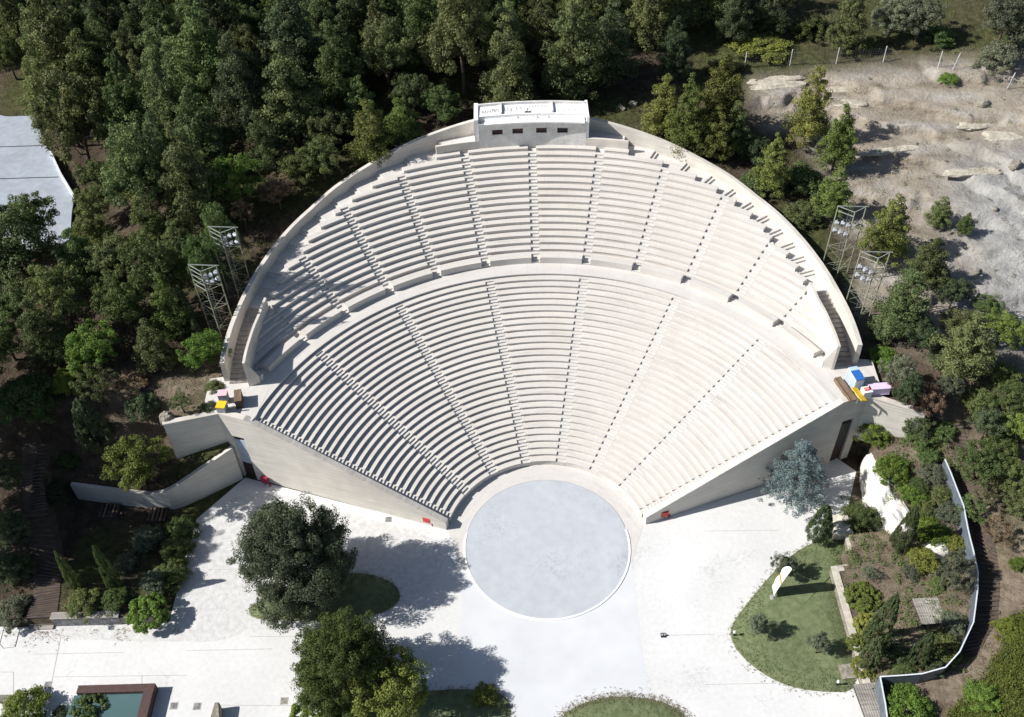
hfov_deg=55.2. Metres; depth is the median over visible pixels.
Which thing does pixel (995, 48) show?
shrub
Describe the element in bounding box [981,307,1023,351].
broadleaf tree
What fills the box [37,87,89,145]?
tree
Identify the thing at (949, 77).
shrub
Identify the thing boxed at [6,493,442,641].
paving
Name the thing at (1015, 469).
broadleaf tree
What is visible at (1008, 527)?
tree
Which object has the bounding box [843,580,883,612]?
shrub
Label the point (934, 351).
shrub
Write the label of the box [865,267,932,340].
pine tree
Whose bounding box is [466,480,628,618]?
orchestra floor
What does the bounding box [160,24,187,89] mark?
pine tree
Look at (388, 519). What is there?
drain cover
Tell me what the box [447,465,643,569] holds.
orchestra walk
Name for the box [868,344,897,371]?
shrub
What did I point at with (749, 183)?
shrub
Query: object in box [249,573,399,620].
lawn
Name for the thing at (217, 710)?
concrete pillar
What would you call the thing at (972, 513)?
tree
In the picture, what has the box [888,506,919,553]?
cypress tree
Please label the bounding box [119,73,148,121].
pine tree
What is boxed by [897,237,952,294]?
pine tree
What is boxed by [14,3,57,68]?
pine tree
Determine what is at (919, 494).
shrub
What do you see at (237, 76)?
pine tree
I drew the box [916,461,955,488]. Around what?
shrub
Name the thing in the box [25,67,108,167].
broadleaf tree
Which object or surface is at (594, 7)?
broadleaf tree
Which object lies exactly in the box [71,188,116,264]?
pine tree
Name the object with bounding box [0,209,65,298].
broadleaf tree
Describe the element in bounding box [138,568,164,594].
shrub
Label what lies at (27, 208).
broadleaf tree
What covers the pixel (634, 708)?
lawn
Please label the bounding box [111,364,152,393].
shrub
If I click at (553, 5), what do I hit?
pine tree
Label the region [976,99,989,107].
boulder
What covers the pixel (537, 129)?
window
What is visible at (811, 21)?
shrub
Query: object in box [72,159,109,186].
broadleaf tree
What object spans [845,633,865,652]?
shrub
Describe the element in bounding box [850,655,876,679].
shrub
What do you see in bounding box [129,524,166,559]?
shrub
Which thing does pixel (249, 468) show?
door
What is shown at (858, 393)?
board
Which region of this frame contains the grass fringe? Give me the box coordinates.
[3,539,855,716]
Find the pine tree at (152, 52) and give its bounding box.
[136,30,180,89]
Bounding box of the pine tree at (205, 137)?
[171,87,237,167]
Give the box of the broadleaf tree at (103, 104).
[86,86,120,126]
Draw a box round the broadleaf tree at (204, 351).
[176,328,232,373]
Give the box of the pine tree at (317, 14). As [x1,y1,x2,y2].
[299,0,351,51]
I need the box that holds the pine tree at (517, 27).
[480,0,534,85]
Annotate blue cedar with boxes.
[757,438,829,517]
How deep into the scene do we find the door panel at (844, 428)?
111.40 m
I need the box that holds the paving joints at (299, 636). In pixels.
[13,530,770,708]
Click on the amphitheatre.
(445, 328)
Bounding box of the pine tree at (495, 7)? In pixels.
[469,0,516,37]
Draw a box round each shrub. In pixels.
[0,370,67,424]
[0,507,32,551]
[0,549,36,593]
[0,592,32,633]
[0,684,50,716]
[45,480,68,507]
[48,366,90,396]
[52,704,67,716]
[57,452,80,469]
[60,587,103,624]
[87,287,116,311]
[98,585,129,616]
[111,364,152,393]
[112,551,139,577]
[123,391,165,424]
[125,591,169,634]
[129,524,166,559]
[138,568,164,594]
[152,558,193,596]
[159,535,197,566]
[164,513,202,544]
[199,400,216,413]
[203,378,223,394]
[469,680,498,708]
[703,52,746,74]
[724,28,793,64]
[733,131,774,165]
[738,169,775,196]
[782,160,822,197]
[783,199,825,230]
[787,12,828,42]
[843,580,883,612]
[845,633,865,652]
[850,655,876,679]
[852,423,892,449]
[867,320,902,346]
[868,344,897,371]
[872,453,911,486]
[882,640,916,669]
[886,682,937,716]
[889,661,916,674]
[896,485,930,506]
[900,563,923,582]
[902,412,936,444]
[902,429,935,456]
[903,475,929,494]
[905,546,942,574]
[907,498,940,521]
[911,516,957,551]
[913,446,942,464]
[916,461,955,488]
[918,655,947,677]
[924,26,956,47]
[926,629,965,667]
[927,345,952,368]
[928,419,958,445]
[928,484,952,505]
[929,576,947,595]
[930,499,960,528]
[934,610,968,636]
[937,72,958,85]
[941,531,965,558]
[959,676,1004,716]
[960,387,996,419]
[971,39,1020,75]
[980,429,1021,463]
[985,361,1023,386]
[989,614,1023,643]
[1007,556,1023,574]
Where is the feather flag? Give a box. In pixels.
[770,566,791,599]
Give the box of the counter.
[867,382,890,394]
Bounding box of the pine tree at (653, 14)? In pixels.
[624,0,671,51]
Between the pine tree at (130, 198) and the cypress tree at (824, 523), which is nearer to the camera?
the cypress tree at (824, 523)
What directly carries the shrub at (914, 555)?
on the ground at (922, 104)
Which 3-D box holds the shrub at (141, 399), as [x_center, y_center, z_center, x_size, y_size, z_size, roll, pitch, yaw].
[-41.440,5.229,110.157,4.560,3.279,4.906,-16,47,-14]
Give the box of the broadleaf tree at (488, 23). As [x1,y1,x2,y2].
[454,9,495,67]
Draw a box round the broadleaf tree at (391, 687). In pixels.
[341,641,431,716]
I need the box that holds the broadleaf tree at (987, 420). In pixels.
[966,406,1010,438]
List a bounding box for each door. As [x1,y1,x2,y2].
[243,462,255,476]
[830,444,842,459]
[845,368,855,391]
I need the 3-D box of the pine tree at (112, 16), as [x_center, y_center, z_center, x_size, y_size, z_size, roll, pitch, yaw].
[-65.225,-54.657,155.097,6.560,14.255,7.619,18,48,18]
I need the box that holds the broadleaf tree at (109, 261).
[77,231,137,284]
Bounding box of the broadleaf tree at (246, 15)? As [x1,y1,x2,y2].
[228,0,264,49]
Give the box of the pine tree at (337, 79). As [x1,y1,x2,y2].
[309,18,365,112]
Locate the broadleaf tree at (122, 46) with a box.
[100,29,143,74]
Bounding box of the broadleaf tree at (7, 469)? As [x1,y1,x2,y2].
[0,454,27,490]
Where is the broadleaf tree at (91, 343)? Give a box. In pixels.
[63,317,119,377]
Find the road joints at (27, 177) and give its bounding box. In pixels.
[0,145,53,178]
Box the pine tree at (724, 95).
[698,53,749,138]
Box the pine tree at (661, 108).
[640,73,683,140]
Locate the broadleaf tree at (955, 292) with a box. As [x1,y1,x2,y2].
[936,275,972,308]
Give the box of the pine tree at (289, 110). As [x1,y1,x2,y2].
[259,40,324,150]
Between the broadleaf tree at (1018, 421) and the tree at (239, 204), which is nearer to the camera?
the broadleaf tree at (1018, 421)
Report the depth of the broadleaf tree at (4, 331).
111.69 m
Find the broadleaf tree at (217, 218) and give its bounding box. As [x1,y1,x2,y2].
[200,201,240,264]
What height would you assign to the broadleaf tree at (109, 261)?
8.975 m
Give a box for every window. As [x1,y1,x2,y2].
[492,130,502,133]
[512,128,522,132]
[536,128,546,131]
[557,128,567,131]
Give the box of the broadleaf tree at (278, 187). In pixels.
[257,171,296,208]
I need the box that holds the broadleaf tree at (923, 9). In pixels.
[897,0,949,42]
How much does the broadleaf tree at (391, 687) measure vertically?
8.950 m
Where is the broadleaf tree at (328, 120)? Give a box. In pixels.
[305,104,353,155]
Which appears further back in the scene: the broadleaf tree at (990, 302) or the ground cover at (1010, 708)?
the broadleaf tree at (990, 302)
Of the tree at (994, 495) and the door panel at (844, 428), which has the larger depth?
the door panel at (844, 428)
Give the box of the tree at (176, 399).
[165,387,193,412]
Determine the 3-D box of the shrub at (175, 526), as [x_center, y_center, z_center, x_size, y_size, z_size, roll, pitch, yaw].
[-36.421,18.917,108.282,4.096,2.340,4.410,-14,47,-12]
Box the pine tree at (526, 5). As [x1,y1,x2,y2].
[513,0,544,11]
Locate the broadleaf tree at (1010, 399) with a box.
[985,377,1023,416]
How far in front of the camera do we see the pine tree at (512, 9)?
136.88 m
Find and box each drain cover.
[43,681,52,688]
[169,702,178,709]
[192,702,201,709]
[280,697,287,704]
[385,516,391,521]
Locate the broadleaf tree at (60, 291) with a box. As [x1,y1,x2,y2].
[21,258,101,330]
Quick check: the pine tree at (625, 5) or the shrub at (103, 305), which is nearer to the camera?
the shrub at (103, 305)
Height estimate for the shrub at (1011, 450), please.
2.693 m
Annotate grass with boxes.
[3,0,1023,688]
[249,540,856,716]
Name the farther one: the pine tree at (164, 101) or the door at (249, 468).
the pine tree at (164, 101)
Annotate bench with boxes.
[98,503,121,518]
[147,507,169,522]
[834,376,856,402]
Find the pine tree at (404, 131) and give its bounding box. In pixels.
[384,97,424,146]
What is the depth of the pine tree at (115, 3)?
158.65 m
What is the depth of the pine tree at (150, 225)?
117.99 m
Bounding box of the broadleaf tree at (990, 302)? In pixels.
[972,292,1005,319]
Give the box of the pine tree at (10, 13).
[0,0,34,48]
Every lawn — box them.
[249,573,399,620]
[314,689,510,716]
[563,696,685,716]
[730,538,855,691]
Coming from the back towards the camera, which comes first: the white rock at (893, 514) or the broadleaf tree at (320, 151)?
the broadleaf tree at (320, 151)
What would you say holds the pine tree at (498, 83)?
on the ground at (922, 104)
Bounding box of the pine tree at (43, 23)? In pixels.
[16,0,98,78]
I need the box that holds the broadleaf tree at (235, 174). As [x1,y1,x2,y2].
[205,153,262,207]
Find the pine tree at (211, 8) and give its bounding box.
[183,0,250,68]
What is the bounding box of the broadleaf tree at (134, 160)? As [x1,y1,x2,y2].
[98,115,166,215]
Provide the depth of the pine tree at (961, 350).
106.32 m
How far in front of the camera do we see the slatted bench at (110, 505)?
110.87 m
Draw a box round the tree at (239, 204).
[230,198,253,230]
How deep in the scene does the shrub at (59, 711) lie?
94.27 m
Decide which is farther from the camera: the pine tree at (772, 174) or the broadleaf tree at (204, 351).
the pine tree at (772, 174)
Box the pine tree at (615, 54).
[586,0,645,88]
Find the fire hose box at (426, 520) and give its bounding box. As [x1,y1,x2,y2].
[422,517,432,526]
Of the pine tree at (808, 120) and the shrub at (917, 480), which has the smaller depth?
the shrub at (917, 480)
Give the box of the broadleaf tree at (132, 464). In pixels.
[99,434,173,492]
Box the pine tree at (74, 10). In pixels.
[60,0,87,30]
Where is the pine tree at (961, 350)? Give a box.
[925,311,997,383]
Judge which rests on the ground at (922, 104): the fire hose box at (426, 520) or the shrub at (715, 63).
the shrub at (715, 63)
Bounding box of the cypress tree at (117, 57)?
[110,48,139,91]
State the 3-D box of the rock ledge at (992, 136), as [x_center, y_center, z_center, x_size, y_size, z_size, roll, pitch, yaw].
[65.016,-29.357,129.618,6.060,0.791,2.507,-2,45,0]
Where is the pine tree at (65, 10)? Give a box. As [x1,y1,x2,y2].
[46,0,86,38]
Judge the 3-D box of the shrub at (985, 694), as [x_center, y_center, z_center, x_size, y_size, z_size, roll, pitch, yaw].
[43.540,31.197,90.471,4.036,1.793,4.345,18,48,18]
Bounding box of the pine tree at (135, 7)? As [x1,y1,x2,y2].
[122,0,162,34]
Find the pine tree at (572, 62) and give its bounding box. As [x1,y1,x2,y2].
[539,0,611,100]
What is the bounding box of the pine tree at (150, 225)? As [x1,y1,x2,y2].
[128,193,179,265]
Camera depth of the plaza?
99.43 m
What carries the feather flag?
on the lawn at (784, 608)
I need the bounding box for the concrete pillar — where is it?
[211,702,222,716]
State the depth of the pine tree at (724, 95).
126.40 m
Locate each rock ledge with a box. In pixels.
[747,75,805,84]
[750,81,806,89]
[825,86,847,92]
[833,99,867,108]
[856,145,932,155]
[942,167,1001,176]
[956,122,994,130]
[982,131,1023,141]
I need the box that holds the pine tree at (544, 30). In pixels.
[521,0,569,76]
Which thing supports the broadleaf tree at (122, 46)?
on the ground at (922, 104)
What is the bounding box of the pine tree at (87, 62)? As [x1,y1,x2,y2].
[64,28,114,118]
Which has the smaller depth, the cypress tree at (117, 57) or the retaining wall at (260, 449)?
the retaining wall at (260, 449)
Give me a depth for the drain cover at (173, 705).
95.05 m
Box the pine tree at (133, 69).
[124,53,145,87]
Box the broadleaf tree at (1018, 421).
[1001,406,1023,441]
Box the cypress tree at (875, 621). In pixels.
[861,592,899,650]
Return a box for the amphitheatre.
[203,132,880,521]
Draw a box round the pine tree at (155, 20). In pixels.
[137,0,184,62]
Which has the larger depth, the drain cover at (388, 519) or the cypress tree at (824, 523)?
the drain cover at (388, 519)
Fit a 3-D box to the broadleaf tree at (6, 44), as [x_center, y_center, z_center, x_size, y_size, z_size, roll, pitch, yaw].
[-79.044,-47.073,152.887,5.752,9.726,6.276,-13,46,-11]
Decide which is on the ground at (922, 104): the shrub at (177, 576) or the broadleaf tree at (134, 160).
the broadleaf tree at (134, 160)
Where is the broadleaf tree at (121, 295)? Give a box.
[90,268,149,333]
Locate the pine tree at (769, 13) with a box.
[747,0,795,34]
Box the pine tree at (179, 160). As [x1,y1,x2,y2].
[156,120,231,233]
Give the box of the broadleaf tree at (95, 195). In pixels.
[73,184,117,222]
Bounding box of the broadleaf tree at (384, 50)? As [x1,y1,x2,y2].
[355,14,416,98]
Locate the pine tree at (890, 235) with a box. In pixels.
[855,193,913,267]
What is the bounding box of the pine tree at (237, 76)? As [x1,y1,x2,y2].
[209,31,275,142]
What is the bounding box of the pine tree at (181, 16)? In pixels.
[171,0,191,38]
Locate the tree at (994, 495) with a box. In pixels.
[973,477,1004,507]
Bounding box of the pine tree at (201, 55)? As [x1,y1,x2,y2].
[161,0,239,118]
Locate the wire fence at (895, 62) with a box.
[744,47,1023,97]
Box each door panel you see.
[235,438,251,463]
[834,421,850,446]
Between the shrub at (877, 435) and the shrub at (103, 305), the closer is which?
the shrub at (877, 435)
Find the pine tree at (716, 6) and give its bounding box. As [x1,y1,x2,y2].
[691,0,751,27]
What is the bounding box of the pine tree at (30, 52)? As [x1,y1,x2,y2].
[15,38,72,132]
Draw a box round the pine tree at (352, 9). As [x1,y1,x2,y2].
[332,0,384,54]
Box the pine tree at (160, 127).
[143,111,177,172]
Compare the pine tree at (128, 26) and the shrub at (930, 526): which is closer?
the shrub at (930, 526)
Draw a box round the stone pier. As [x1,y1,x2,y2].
[832,513,852,539]
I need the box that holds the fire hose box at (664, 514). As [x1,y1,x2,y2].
[661,511,670,517]
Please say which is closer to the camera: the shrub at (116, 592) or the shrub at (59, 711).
the shrub at (59, 711)
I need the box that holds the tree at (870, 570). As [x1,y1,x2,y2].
[862,563,881,579]
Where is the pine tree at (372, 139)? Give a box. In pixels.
[343,98,397,167]
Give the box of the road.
[0,115,73,250]
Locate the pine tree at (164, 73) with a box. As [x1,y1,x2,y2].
[147,64,181,116]
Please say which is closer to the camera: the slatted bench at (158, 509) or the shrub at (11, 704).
the shrub at (11, 704)
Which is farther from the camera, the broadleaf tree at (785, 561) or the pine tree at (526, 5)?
the pine tree at (526, 5)
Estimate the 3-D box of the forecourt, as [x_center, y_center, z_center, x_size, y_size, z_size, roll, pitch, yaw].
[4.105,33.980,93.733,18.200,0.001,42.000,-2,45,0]
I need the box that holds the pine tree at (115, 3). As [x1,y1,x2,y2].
[88,0,127,20]
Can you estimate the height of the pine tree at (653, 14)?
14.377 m
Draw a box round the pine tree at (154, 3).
[128,0,164,12]
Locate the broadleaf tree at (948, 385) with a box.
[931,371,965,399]
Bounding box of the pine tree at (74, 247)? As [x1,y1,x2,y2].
[58,227,104,295]
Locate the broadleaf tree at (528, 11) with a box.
[514,0,546,46]
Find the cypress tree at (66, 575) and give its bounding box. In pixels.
[53,550,82,590]
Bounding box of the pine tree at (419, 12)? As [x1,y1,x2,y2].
[399,0,445,73]
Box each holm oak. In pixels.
[225,491,358,634]
[289,605,395,716]
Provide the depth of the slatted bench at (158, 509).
110.41 m
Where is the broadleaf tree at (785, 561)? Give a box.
[770,550,798,577]
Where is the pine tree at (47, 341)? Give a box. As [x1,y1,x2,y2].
[15,298,68,373]
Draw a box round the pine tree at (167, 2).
[162,0,175,5]
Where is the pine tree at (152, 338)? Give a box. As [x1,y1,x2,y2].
[131,318,178,373]
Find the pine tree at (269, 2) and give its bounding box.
[258,0,301,38]
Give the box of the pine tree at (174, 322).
[149,273,195,339]
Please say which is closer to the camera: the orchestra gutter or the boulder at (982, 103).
the orchestra gutter
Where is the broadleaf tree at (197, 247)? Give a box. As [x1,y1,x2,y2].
[181,232,225,301]
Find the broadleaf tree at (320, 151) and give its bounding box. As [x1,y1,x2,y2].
[292,133,339,179]
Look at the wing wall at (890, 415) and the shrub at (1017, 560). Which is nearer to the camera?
the shrub at (1017, 560)
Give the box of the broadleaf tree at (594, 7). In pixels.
[555,0,619,47]
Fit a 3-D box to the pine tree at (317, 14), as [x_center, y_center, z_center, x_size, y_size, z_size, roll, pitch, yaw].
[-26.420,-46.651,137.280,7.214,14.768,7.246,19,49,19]
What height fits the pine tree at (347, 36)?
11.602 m
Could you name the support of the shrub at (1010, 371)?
on the ground at (922, 104)
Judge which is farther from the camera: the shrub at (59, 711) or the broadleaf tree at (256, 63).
the broadleaf tree at (256, 63)
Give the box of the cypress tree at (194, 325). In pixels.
[191,319,202,340]
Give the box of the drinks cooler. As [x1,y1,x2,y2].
[845,366,864,391]
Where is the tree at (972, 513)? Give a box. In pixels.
[956,492,990,523]
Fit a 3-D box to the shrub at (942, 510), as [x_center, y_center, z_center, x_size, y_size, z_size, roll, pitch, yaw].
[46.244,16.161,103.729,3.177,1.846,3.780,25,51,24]
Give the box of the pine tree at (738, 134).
[715,100,755,154]
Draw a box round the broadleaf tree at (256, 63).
[241,49,273,93]
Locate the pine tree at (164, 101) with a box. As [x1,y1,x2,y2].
[141,59,194,142]
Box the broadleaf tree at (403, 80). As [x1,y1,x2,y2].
[388,72,433,116]
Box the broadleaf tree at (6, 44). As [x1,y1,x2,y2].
[0,28,21,80]
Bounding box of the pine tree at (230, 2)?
[184,0,243,27]
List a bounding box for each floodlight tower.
[188,264,231,336]
[207,226,249,299]
[823,205,868,279]
[846,251,892,325]
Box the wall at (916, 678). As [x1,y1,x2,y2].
[875,459,978,716]
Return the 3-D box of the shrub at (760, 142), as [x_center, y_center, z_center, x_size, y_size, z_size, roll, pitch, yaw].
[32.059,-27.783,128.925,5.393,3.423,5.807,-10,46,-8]
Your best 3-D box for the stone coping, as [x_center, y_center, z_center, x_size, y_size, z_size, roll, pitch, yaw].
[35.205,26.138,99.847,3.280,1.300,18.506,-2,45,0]
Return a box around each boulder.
[159,411,175,423]
[629,100,637,106]
[923,541,949,558]
[974,267,979,274]
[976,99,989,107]
[1008,159,1021,170]
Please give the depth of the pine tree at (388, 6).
142.51 m
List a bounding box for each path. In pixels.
[22,442,62,616]
[948,426,999,667]
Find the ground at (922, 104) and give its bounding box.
[0,0,1023,716]
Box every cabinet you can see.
[215,400,235,412]
[217,389,229,403]
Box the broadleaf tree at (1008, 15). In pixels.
[980,0,1023,44]
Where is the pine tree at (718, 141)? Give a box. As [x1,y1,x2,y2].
[693,105,738,160]
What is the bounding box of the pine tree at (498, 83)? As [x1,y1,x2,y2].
[478,12,539,102]
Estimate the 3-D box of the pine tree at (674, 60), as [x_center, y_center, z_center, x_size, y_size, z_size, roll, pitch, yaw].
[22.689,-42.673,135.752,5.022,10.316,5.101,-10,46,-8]
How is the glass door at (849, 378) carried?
in the drinks cooler
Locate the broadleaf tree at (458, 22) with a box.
[415,0,490,95]
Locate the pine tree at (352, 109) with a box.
[343,75,386,136]
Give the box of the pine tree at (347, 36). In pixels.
[331,16,367,80]
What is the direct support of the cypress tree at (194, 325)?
on the ground at (922, 104)
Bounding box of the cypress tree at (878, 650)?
[857,636,883,672]
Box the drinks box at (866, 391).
[860,386,872,398]
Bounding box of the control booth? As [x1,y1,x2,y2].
[474,100,588,148]
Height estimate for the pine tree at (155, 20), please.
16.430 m
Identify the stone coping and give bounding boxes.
[829,535,870,683]
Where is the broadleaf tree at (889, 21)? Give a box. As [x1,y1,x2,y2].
[870,0,915,41]
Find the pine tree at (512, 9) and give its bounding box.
[500,0,529,53]
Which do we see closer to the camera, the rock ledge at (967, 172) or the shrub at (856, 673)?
the shrub at (856, 673)
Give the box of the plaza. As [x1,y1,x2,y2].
[0,458,863,716]
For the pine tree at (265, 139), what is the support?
on the ground at (922, 104)
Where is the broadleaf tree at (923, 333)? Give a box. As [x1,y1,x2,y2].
[900,312,940,348]
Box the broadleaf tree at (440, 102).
[420,84,463,123]
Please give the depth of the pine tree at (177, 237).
115.88 m
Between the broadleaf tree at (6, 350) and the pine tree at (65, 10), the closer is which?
the broadleaf tree at (6, 350)
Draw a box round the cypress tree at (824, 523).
[805,504,833,546]
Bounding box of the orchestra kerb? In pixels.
[464,529,630,620]
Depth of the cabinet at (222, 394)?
107.86 m
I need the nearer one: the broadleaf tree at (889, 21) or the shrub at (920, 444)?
the shrub at (920, 444)
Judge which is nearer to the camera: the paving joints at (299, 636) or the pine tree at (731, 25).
the paving joints at (299, 636)
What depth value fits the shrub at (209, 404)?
107.78 m
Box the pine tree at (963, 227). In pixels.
[954,213,974,235]
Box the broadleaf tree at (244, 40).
[224,24,267,69]
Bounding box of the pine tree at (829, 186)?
[809,168,854,219]
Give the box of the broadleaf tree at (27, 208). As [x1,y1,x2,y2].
[1,191,59,250]
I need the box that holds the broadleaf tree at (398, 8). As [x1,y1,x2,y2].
[395,0,438,27]
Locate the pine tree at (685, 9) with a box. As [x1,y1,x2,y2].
[643,0,701,36]
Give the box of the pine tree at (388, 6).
[370,0,402,26]
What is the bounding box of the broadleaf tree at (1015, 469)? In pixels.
[989,457,1023,492]
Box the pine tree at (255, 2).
[231,0,264,14]
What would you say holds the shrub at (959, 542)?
on the ground at (922, 104)
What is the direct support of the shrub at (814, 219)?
on the ground at (922, 104)
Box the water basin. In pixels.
[66,683,157,716]
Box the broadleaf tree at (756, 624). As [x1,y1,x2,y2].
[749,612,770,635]
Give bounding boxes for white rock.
[860,453,897,518]
[872,499,918,539]
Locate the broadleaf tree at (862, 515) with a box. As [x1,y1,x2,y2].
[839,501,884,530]
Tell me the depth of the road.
140.46 m
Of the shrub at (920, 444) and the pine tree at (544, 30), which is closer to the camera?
the shrub at (920, 444)
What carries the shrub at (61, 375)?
on the ground at (922, 104)
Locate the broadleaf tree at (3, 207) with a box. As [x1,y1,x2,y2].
[0,204,5,213]
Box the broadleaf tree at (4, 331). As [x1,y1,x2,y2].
[0,319,22,362]
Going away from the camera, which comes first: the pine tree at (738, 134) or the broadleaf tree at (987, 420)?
the broadleaf tree at (987, 420)
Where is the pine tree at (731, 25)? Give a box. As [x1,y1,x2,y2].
[715,0,753,41]
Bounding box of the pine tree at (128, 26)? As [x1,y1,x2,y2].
[119,3,147,64]
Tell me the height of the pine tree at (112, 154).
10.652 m
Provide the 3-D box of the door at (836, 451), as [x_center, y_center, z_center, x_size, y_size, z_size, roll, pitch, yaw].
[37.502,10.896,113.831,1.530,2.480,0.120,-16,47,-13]
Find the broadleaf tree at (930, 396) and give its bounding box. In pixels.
[908,382,946,417]
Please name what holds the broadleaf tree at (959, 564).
on the ground at (922, 104)
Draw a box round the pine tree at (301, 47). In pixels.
[256,0,328,98]
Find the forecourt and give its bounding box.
[461,562,647,716]
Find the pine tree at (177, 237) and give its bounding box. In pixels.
[157,220,205,278]
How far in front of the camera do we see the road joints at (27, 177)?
139.47 m
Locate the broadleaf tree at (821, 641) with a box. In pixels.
[806,630,832,654]
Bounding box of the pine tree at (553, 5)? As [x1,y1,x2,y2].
[541,0,575,23]
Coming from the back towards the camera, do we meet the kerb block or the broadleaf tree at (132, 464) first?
the broadleaf tree at (132, 464)
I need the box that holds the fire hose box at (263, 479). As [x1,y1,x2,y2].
[260,476,270,486]
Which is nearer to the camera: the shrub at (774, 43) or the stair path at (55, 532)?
the stair path at (55, 532)
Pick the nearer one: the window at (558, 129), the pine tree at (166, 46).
the window at (558, 129)
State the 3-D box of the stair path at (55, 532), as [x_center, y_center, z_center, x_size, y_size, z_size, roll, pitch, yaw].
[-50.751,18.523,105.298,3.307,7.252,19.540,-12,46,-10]
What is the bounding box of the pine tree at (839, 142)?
[812,102,858,172]
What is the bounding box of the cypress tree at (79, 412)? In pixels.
[71,398,113,453]
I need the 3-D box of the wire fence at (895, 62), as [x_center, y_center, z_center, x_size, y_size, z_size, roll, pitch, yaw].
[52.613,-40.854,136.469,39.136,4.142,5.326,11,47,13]
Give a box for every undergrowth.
[0,0,1023,689]
[811,423,979,697]
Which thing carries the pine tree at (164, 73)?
on the ground at (922, 104)
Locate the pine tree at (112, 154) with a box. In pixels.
[106,126,115,179]
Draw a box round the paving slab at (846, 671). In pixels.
[838,663,855,679]
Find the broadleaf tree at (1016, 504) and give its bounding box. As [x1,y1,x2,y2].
[1002,488,1023,517]
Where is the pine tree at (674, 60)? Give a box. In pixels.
[656,15,693,79]
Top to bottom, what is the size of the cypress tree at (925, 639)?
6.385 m
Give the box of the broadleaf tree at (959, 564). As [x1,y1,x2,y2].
[933,547,975,589]
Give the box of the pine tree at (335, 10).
[287,0,342,31]
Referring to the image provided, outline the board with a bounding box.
[851,387,866,403]
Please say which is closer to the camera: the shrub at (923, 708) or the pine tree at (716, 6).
the shrub at (923, 708)
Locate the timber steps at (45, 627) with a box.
[28,624,53,629]
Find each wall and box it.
[49,151,74,200]
[49,610,162,625]
[70,446,242,509]
[162,410,226,458]
[217,410,448,529]
[220,117,861,380]
[643,394,866,523]
[854,395,926,440]
[875,459,978,716]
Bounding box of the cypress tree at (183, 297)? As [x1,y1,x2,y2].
[175,285,198,329]
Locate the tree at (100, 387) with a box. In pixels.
[68,362,118,408]
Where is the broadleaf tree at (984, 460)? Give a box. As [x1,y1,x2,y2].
[953,438,1007,484]
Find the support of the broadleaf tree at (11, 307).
on the ground at (922, 104)
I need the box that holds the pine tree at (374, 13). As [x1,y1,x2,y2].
[358,0,403,75]
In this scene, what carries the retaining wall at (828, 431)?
on the ground at (922, 104)
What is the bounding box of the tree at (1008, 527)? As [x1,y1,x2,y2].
[980,514,1018,548]
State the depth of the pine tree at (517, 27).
132.63 m
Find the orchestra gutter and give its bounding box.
[468,480,623,528]
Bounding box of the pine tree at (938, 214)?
[922,196,953,228]
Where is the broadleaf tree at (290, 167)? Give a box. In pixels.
[274,153,314,186]
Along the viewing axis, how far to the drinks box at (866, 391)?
106.69 m
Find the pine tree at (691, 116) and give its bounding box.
[663,72,711,157]
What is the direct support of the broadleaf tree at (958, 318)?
on the ground at (922, 104)
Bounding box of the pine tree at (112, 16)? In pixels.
[79,0,122,44]
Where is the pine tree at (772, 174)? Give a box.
[748,132,792,198]
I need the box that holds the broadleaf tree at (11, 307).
[0,289,33,334]
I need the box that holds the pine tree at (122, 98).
[92,57,155,154]
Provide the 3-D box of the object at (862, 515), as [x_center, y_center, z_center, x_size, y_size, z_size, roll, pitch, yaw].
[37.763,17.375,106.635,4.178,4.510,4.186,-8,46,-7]
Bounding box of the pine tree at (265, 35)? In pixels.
[255,0,297,54]
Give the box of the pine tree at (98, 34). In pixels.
[83,8,116,69]
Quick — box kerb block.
[0,694,12,703]
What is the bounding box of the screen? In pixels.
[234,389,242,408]
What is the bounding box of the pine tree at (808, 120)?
[781,65,833,148]
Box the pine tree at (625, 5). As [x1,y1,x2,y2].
[599,0,634,25]
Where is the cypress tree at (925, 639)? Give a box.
[907,632,934,669]
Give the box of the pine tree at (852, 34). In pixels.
[823,0,870,54]
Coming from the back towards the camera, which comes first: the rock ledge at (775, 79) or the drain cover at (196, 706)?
the rock ledge at (775, 79)
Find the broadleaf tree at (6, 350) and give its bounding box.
[0,336,14,375]
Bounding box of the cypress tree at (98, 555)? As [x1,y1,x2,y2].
[92,545,121,588]
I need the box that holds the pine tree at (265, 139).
[243,109,288,180]
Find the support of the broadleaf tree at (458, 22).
on the ground at (922, 104)
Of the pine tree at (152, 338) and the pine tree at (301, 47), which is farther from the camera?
the pine tree at (301, 47)
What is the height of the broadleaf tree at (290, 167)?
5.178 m
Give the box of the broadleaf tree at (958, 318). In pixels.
[938,307,981,343]
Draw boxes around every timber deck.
[853,682,888,716]
[912,597,946,626]
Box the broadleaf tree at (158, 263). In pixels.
[117,237,185,306]
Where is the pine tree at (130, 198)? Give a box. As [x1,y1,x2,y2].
[111,123,164,205]
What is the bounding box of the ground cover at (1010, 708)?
[945,608,1023,716]
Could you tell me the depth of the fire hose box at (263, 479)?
113.05 m
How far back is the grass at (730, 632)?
98.08 m

